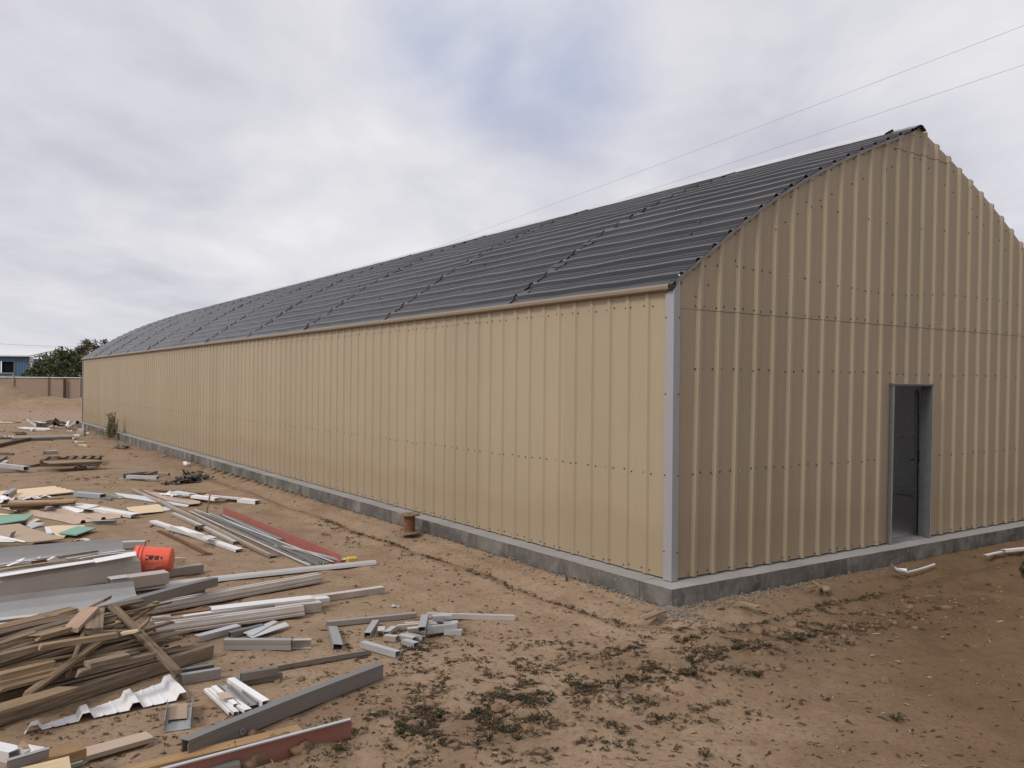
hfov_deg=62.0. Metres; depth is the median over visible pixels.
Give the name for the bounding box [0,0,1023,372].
sky
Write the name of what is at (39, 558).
metal strip
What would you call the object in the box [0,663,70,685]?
board
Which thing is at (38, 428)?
pale sheet
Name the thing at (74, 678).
board
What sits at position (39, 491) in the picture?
cream sheet
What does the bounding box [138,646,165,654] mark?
board
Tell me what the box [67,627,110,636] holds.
board
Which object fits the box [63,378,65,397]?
fence board
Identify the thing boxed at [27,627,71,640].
board
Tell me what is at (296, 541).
red channel
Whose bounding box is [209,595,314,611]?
long trim
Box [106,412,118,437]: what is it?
tall weed
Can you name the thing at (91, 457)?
pallet
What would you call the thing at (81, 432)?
white jug
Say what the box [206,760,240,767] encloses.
steel scrap
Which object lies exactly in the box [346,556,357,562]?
yellow block
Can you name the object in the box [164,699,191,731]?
steel channel
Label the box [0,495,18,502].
white film
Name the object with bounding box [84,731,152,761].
tan board
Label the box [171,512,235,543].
trim strip
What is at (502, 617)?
long tube
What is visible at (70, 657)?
board
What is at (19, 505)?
board
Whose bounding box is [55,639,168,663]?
board
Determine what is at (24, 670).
board
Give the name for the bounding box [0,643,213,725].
timber
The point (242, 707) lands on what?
white strip
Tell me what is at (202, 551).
lath
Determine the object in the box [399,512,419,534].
cable reel
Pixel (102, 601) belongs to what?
board
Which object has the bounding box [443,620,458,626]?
tube offcut
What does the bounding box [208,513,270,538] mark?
metal strip
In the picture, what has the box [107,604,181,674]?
board
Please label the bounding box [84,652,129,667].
board
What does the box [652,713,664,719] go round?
weed
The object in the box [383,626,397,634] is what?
tube offcut
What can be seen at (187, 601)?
long trim
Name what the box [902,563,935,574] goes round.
white trim
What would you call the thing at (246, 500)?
white strip
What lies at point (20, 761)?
steel angle
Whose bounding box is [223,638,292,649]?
steel channel
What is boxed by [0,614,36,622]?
white topped beam
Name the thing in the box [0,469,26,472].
steel channel
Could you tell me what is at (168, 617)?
pink scrap
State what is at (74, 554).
steel strip
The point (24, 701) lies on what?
board
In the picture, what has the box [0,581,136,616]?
gutter section
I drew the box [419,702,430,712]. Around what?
weed
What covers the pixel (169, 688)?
white corrugated sheet
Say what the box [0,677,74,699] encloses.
board
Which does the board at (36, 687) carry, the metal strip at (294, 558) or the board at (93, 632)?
the board at (93, 632)
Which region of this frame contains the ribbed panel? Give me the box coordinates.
[0,499,134,523]
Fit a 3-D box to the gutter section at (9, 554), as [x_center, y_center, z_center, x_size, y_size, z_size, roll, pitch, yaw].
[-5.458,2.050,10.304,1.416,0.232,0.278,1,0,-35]
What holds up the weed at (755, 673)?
on the ground
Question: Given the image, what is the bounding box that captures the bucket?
[134,545,174,571]
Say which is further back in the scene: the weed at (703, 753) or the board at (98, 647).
the board at (98, 647)
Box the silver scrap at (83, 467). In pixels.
[73,465,98,468]
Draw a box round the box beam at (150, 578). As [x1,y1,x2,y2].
[107,570,168,587]
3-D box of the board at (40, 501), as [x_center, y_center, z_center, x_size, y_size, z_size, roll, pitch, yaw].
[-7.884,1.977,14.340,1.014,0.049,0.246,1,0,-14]
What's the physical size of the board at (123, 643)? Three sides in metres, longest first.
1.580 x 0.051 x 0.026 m
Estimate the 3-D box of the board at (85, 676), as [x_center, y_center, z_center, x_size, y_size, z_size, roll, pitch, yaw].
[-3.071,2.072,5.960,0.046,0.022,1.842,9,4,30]
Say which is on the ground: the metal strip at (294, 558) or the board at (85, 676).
the metal strip at (294, 558)
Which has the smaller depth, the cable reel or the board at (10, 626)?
the board at (10, 626)
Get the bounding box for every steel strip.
[58,550,98,558]
[100,496,111,500]
[195,624,240,641]
[218,682,249,705]
[227,686,256,705]
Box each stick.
[0,559,75,571]
[174,557,185,560]
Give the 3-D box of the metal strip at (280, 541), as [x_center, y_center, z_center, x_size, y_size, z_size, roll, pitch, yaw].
[-3.451,2.136,11.970,0.040,0.008,4.185,1,0,-38]
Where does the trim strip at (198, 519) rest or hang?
on the channel strip at (272, 552)
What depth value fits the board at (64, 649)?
5.98 m
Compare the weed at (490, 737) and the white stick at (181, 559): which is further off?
the white stick at (181, 559)
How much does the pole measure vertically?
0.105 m
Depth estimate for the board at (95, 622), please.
6.27 m
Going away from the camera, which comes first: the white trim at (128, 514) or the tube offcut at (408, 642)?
the tube offcut at (408, 642)
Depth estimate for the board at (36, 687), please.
5.92 m
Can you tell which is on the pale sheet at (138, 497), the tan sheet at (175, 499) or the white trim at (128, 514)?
the tan sheet at (175, 499)
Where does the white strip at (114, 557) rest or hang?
on the box trim at (88, 574)
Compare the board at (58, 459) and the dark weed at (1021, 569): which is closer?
the dark weed at (1021, 569)
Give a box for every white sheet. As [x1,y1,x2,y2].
[59,505,83,512]
[69,503,99,509]
[108,574,127,579]
[166,526,204,538]
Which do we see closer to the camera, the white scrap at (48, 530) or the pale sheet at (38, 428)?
the white scrap at (48, 530)
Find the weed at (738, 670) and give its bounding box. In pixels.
[729,665,745,673]
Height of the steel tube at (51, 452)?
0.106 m
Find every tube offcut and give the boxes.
[328,626,342,650]
[360,640,400,657]
[364,620,378,637]
[377,626,384,633]
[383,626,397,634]
[383,634,398,641]
[397,623,418,629]
[399,633,416,640]
[401,639,418,647]
[403,633,425,640]
[404,620,441,623]
[406,626,417,632]
[418,614,428,632]
[425,623,456,633]
[427,621,437,625]
[432,613,451,621]
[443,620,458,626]
[444,629,461,635]
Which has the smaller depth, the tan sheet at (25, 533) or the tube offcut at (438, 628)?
the tube offcut at (438, 628)
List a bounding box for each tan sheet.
[0,523,64,542]
[144,490,200,504]
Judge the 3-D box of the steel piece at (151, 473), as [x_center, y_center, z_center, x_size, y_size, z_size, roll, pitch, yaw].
[-8.222,2.039,19.381,0.092,0.072,0.641,1,0,-2]
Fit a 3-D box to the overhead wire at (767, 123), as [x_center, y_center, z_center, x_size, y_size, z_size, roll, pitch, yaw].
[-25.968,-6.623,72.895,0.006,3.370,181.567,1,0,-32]
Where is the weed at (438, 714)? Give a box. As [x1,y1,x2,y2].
[430,707,451,718]
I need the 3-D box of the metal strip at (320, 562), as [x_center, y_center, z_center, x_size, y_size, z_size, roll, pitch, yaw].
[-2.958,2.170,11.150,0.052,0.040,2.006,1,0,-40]
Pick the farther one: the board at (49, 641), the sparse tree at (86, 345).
the sparse tree at (86, 345)
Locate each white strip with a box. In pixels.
[0,536,25,541]
[0,538,15,541]
[0,560,94,576]
[6,560,35,565]
[93,551,135,562]
[170,491,196,495]
[190,494,219,500]
[204,494,241,499]
[204,688,229,714]
[207,687,238,714]
[211,685,237,706]
[233,698,251,712]
[237,498,260,504]
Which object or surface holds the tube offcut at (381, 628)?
on the ground
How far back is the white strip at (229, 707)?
5.76 m
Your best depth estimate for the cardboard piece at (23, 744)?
4.66 m
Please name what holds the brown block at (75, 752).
on the ground
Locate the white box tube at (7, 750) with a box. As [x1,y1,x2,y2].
[0,742,22,762]
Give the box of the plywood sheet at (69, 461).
[43,459,102,463]
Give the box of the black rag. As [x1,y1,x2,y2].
[115,444,130,448]
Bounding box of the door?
[910,390,919,533]
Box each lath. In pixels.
[146,489,205,494]
[157,530,207,553]
[182,498,227,501]
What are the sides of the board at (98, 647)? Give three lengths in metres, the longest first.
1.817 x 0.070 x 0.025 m
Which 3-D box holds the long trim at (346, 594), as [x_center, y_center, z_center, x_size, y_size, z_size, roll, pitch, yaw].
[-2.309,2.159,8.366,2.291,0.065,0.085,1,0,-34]
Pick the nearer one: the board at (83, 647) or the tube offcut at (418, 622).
the board at (83, 647)
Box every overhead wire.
[443,26,1021,244]
[626,65,1021,197]
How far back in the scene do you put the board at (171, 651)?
6.60 m
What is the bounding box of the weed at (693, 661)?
[685,658,698,664]
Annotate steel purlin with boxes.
[181,662,383,753]
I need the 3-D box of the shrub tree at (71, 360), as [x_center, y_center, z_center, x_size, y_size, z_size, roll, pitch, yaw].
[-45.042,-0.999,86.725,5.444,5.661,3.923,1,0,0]
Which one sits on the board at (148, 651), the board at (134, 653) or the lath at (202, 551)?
the board at (134, 653)
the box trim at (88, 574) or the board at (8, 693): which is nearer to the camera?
the board at (8, 693)
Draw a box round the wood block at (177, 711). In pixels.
[168,703,186,719]
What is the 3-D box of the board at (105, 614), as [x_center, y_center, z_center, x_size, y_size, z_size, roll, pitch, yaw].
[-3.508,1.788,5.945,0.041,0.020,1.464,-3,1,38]
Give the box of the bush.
[91,422,120,438]
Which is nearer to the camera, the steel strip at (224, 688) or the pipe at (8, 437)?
the steel strip at (224, 688)
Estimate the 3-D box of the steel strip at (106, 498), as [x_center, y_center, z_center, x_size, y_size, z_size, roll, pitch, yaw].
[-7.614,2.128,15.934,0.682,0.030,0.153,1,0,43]
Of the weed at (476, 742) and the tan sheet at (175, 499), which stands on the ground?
the weed at (476, 742)
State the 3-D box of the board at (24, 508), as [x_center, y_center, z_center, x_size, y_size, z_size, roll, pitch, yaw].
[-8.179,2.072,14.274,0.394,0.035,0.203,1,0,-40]
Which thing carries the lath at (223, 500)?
on the ground
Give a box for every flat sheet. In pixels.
[243,620,277,635]
[247,622,288,637]
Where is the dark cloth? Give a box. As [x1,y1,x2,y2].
[49,456,66,459]
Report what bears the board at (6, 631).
on the board
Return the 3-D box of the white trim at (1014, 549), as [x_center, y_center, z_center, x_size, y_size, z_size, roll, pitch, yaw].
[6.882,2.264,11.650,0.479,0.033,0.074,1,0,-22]
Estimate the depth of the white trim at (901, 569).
10.19 m
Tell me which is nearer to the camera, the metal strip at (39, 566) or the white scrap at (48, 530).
the metal strip at (39, 566)
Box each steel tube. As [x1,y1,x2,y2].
[2,488,16,496]
[43,450,57,454]
[122,540,145,548]
[169,563,203,576]
[228,624,263,637]
[236,671,282,684]
[240,666,278,680]
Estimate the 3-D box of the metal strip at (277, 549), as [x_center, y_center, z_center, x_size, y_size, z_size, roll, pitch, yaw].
[-3.749,2.169,12.178,0.036,0.013,4.565,1,0,-35]
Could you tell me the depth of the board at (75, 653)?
6.03 m
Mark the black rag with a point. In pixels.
(121, 446)
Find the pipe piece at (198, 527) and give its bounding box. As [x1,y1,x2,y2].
[195,524,204,530]
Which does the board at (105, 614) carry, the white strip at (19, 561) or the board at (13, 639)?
the board at (13, 639)
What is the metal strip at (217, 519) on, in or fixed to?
on the ground
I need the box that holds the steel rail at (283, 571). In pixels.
[135,560,375,590]
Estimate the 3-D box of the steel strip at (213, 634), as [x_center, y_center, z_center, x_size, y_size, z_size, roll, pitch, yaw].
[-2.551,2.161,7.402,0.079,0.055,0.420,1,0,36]
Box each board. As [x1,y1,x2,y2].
[0,514,32,524]
[0,542,34,546]
[0,598,144,635]
[0,606,106,629]
[0,607,78,627]
[0,616,73,637]
[0,616,129,640]
[0,623,122,645]
[0,627,126,665]
[0,630,36,644]
[0,634,131,667]
[0,635,85,651]
[0,643,17,649]
[0,644,38,660]
[0,645,180,702]
[0,648,57,666]
[0,651,94,670]
[0,659,55,680]
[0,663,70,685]
[0,668,79,694]
[0,673,50,692]
[0,676,64,697]
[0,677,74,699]
[0,684,53,701]
[0,686,78,714]
[1,502,75,507]
[1,634,120,667]
[2,628,82,651]
[7,499,77,503]
[9,505,58,508]
[10,507,36,509]
[22,602,158,695]
[22,756,70,767]
[23,612,112,638]
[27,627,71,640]
[29,629,174,660]
[36,498,63,499]
[37,613,74,616]
[38,632,118,650]
[39,659,157,690]
[40,459,75,461]
[40,620,174,659]
[43,608,153,641]
[47,657,155,685]
[50,645,194,684]
[51,634,157,659]
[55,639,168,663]
[55,644,127,661]
[55,644,146,663]
[56,629,195,662]
[59,526,95,535]
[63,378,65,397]
[63,638,138,661]
[65,606,99,632]
[65,626,85,677]
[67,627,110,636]
[68,616,117,634]
[70,760,83,767]
[72,650,140,669]
[73,655,105,667]
[75,653,157,677]
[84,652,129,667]
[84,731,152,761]
[85,607,104,630]
[85,629,143,634]
[89,595,111,606]
[96,627,153,649]
[104,601,172,618]
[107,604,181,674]
[120,604,139,611]
[120,629,138,635]
[137,616,150,628]
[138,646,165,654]
[142,637,182,650]
[638,610,658,618]
[640,610,665,620]
[735,600,760,608]
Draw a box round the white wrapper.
[159,491,183,496]
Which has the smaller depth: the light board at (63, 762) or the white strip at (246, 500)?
the light board at (63, 762)
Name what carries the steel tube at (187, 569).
on the ground
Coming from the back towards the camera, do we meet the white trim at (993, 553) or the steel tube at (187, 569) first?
the white trim at (993, 553)
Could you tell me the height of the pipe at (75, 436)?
0.176 m
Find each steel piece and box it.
[117,471,148,477]
[119,477,147,479]
[126,475,158,479]
[143,471,157,475]
[155,472,169,474]
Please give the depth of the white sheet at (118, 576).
8.78 m
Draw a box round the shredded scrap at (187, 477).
[160,469,214,484]
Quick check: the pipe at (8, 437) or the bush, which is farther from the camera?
the bush
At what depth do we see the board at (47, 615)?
6.57 m
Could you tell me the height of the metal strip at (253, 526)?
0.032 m
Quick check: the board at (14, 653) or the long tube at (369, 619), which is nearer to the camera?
the board at (14, 653)
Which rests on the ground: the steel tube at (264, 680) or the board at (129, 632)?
the steel tube at (264, 680)
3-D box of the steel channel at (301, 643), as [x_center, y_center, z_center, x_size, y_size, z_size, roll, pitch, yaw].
[-1.759,2.169,7.120,0.166,0.076,0.056,1,0,-8]
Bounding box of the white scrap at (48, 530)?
[45,526,52,533]
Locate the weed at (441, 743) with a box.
[437,737,446,745]
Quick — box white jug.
[77,424,88,435]
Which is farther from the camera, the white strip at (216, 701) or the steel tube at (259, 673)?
the steel tube at (259, 673)
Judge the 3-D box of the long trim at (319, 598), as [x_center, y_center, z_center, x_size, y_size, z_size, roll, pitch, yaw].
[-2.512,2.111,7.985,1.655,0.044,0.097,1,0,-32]
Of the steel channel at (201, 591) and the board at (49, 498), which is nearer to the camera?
the steel channel at (201, 591)
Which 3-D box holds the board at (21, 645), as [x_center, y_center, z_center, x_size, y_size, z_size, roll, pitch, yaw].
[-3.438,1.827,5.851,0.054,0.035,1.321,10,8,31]
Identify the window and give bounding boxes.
[0,361,14,373]
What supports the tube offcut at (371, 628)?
on the ground
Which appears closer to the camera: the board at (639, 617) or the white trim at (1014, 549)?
the board at (639, 617)
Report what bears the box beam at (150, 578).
on the steel rail at (283, 571)
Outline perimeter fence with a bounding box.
[0,374,81,398]
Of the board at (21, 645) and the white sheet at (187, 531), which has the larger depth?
the white sheet at (187, 531)
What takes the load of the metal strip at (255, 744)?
on the red channel at (277, 751)
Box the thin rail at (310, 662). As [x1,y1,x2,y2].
[277,650,371,669]
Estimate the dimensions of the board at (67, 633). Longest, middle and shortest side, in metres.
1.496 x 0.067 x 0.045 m
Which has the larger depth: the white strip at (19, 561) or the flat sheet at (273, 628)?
the white strip at (19, 561)
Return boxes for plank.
[120,725,301,767]
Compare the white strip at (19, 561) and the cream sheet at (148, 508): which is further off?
the cream sheet at (148, 508)
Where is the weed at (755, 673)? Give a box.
[747,668,765,677]
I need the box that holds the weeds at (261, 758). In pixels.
[129,586,1023,767]
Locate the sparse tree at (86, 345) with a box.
[74,338,107,355]
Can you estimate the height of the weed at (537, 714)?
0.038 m
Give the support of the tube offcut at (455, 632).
on the ground
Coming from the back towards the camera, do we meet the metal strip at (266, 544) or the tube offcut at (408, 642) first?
the metal strip at (266, 544)
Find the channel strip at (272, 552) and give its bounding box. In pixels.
[138,488,277,556]
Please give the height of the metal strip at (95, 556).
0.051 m
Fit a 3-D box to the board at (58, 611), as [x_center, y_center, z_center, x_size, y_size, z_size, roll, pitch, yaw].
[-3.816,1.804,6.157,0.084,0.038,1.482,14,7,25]
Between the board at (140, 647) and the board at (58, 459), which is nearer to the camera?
the board at (140, 647)
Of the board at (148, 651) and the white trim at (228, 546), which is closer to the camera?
the board at (148, 651)
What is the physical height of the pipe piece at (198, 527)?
0.078 m
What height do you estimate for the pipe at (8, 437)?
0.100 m
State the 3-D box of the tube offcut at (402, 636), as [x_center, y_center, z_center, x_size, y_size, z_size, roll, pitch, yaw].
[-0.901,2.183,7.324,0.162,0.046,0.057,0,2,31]
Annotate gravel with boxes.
[389,524,956,628]
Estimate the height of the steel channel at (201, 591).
0.088 m
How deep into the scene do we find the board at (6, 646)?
5.84 m
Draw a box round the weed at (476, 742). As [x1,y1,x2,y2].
[470,737,484,745]
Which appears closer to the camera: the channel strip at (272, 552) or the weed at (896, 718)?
the weed at (896, 718)
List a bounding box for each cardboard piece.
[17,740,29,747]
[31,559,46,563]
[171,607,210,615]
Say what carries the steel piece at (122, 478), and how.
on the ground
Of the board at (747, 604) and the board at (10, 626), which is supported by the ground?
the board at (747, 604)
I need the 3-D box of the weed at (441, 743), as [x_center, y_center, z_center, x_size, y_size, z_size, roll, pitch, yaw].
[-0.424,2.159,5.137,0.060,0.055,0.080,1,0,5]
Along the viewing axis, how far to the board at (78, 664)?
6.01 m
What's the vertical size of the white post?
0.052 m
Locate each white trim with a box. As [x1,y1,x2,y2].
[91,507,140,517]
[149,520,242,551]
[891,565,909,575]
[895,567,906,570]
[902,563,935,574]
[984,551,1003,555]
[1001,547,1023,551]
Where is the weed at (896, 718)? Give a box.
[888,711,906,721]
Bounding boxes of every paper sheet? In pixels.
[18,747,30,754]
[28,744,44,751]
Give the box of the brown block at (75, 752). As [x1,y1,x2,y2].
[25,742,86,766]
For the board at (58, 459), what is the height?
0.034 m
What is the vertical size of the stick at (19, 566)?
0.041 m
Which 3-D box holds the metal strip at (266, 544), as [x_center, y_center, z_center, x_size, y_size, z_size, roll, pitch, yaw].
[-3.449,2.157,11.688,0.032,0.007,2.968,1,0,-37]
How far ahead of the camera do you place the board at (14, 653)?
5.74 m
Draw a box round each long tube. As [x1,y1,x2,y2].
[327,612,416,626]
[426,612,514,620]
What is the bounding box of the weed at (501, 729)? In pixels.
[494,721,511,731]
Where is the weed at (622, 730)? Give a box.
[613,726,629,733]
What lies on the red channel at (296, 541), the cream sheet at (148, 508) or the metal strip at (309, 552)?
the metal strip at (309, 552)
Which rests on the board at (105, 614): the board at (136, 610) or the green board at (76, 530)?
the board at (136, 610)
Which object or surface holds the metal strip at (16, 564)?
on the ground
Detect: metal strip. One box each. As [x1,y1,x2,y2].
[0,554,59,565]
[0,559,92,572]
[0,560,86,573]
[0,562,30,567]
[65,550,126,559]
[76,552,128,560]
[161,718,350,767]
[189,511,309,564]
[193,509,323,564]
[196,512,317,561]
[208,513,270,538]
[211,514,321,564]
[215,517,333,561]
[219,513,282,539]
[222,515,277,540]
[223,524,311,563]
[224,526,304,559]
[235,522,281,539]
[248,530,327,563]
[254,539,322,563]
[274,545,341,560]
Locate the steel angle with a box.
[6,747,49,767]
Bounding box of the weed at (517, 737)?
[511,732,526,739]
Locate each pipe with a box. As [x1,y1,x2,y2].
[0,436,17,438]
[11,435,71,440]
[67,421,79,428]
[72,434,79,438]
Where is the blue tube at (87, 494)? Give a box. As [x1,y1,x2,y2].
[73,491,105,498]
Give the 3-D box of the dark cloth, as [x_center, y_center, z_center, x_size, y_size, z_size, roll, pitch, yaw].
[-11.619,1.872,21.792,0.338,0.084,0.340,1,0,41]
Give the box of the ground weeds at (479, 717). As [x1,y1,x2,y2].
[3,395,1022,767]
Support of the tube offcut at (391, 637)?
on the ground
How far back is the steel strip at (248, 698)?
5.89 m
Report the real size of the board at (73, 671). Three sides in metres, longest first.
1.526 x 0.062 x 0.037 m
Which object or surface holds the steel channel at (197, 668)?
on the ground
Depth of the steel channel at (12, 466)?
20.40 m
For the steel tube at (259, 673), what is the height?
0.057 m
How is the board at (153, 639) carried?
on the board
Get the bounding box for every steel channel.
[0,463,28,470]
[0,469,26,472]
[91,519,116,524]
[98,577,217,607]
[106,494,122,497]
[141,590,204,607]
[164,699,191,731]
[175,663,215,679]
[179,667,220,684]
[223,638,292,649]
[291,638,310,648]
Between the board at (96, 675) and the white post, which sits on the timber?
the board at (96, 675)
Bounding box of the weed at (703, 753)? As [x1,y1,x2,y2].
[697,748,714,757]
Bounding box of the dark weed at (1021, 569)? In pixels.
[1018,561,1023,576]
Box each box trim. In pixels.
[0,556,140,595]
[274,600,321,613]
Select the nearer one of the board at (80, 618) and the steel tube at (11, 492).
the board at (80, 618)
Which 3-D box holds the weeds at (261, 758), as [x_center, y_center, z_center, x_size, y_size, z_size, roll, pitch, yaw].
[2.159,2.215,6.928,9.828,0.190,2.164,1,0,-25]
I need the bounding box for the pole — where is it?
[0,438,30,446]
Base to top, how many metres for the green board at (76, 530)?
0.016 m
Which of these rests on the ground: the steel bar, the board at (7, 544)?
the steel bar
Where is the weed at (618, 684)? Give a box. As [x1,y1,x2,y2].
[606,673,626,688]
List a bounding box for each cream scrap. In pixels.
[26,518,39,523]
[49,525,84,537]
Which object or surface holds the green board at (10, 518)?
on the green board
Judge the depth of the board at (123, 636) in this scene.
6.06 m
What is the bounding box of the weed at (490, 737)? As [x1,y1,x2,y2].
[476,726,499,741]
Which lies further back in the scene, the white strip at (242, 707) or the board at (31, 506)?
the board at (31, 506)
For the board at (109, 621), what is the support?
on the board
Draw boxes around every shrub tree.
[21,352,56,376]
[41,346,91,378]
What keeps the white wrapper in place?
on the tan sheet at (175, 499)
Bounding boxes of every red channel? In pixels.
[175,718,351,767]
[221,507,341,563]
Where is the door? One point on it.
(916, 459)
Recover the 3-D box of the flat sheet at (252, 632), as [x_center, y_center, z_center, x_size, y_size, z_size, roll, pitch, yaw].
[-2.198,2.153,7.523,0.112,0.033,0.362,1,0,29]
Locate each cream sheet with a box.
[0,486,74,497]
[126,504,163,513]
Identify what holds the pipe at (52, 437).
on the ground
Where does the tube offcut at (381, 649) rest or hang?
on the ground
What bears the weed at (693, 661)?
on the ground
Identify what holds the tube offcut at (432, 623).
on the tube offcut
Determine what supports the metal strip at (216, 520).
on the ground
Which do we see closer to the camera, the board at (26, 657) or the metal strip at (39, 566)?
the board at (26, 657)
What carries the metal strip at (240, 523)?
on the ground
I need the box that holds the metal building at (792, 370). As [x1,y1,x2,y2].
[76,124,1023,606]
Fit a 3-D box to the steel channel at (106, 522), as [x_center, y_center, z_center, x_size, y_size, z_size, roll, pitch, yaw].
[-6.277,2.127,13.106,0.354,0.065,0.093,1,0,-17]
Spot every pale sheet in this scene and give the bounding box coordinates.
[17,427,49,429]
[115,493,189,506]
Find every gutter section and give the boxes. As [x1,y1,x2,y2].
[0,538,122,562]
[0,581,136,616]
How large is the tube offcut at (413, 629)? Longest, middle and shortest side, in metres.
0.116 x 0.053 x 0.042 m
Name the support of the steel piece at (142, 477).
on the ground
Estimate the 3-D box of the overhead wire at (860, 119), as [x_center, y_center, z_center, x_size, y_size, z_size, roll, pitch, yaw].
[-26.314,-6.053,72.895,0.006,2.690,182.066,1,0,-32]
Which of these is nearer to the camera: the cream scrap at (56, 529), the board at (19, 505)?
the cream scrap at (56, 529)
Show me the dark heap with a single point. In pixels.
(55, 421)
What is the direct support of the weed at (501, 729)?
on the ground
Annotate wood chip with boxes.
[821,585,829,591]
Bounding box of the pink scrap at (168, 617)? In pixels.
[152,615,182,619]
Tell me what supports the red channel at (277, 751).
on the ground
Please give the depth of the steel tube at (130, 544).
11.20 m
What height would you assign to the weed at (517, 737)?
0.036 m
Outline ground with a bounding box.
[0,384,1023,767]
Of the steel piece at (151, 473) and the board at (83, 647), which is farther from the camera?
the steel piece at (151, 473)
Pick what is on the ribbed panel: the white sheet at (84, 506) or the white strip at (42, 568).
the white sheet at (84, 506)
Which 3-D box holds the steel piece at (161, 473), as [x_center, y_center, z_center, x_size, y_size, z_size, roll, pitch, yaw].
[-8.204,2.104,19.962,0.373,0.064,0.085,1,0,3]
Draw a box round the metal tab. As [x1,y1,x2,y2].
[202,535,211,539]
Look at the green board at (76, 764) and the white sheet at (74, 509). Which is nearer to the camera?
the green board at (76, 764)
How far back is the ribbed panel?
13.91 m
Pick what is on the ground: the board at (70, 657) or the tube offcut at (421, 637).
the tube offcut at (421, 637)
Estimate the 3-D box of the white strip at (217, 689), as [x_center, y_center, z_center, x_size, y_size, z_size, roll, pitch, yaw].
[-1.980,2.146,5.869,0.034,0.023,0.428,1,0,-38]
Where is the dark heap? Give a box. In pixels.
[34,418,67,424]
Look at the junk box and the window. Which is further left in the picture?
the window
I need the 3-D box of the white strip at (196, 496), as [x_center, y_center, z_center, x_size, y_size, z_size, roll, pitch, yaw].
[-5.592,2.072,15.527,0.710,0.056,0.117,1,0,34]
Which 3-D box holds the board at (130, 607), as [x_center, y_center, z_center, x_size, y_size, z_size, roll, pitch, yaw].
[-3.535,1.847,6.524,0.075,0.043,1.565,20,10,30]
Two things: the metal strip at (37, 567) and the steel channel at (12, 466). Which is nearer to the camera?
the metal strip at (37, 567)
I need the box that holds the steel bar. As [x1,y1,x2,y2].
[27,463,39,467]
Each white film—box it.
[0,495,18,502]
[28,495,53,499]
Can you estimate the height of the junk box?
0.390 m
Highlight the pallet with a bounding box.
[39,455,101,466]
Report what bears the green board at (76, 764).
on the ground
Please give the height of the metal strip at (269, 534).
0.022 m
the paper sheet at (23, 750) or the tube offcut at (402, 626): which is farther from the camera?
the tube offcut at (402, 626)
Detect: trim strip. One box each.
[132,488,269,557]
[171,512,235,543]
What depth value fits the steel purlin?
5.58 m
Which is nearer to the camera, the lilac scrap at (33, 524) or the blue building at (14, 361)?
the lilac scrap at (33, 524)
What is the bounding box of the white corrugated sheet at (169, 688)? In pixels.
[24,674,187,733]
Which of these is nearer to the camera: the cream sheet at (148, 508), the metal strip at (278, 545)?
the metal strip at (278, 545)
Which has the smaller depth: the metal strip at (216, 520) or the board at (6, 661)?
the board at (6, 661)
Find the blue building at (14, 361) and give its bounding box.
[0,349,65,377]
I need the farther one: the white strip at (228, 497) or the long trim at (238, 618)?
the white strip at (228, 497)
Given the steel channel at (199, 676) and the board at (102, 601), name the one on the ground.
the steel channel at (199, 676)
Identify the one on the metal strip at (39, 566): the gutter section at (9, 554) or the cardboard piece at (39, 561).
the cardboard piece at (39, 561)
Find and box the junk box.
[26,419,46,427]
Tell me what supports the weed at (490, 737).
on the ground
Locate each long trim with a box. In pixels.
[150,572,322,613]
[150,596,329,624]
[151,585,384,617]
[153,604,304,635]
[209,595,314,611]
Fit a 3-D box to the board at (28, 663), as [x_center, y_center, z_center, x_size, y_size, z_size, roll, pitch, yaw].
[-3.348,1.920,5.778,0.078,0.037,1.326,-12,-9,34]
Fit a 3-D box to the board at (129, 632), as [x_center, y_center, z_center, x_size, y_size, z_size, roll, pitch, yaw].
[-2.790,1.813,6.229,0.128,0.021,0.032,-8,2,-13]
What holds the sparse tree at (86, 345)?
on the ground
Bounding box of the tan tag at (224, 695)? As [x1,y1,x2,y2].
[216,691,233,699]
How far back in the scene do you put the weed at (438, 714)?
5.60 m
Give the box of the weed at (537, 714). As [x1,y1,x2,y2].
[529,713,543,719]
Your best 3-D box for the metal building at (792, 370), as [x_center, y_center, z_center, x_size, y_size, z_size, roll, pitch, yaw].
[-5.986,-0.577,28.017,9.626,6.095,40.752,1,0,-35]
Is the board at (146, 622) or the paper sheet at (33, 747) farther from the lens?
the board at (146, 622)
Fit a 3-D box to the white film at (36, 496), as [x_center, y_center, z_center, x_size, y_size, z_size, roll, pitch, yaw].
[-8.777,2.096,15.864,0.321,0.068,0.358,1,0,37]
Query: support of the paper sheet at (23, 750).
on the white box tube at (7, 750)
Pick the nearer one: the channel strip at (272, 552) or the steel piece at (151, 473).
the channel strip at (272, 552)
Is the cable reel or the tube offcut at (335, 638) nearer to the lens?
the tube offcut at (335, 638)
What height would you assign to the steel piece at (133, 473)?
0.108 m
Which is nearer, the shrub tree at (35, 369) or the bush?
the bush
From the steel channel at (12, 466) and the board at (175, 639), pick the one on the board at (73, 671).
the board at (175, 639)
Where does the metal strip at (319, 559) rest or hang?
on the ground
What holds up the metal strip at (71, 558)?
on the stick at (19, 566)
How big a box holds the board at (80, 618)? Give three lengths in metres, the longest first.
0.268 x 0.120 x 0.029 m
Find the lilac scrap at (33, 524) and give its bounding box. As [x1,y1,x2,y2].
[26,522,43,527]
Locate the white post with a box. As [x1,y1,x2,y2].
[227,677,269,706]

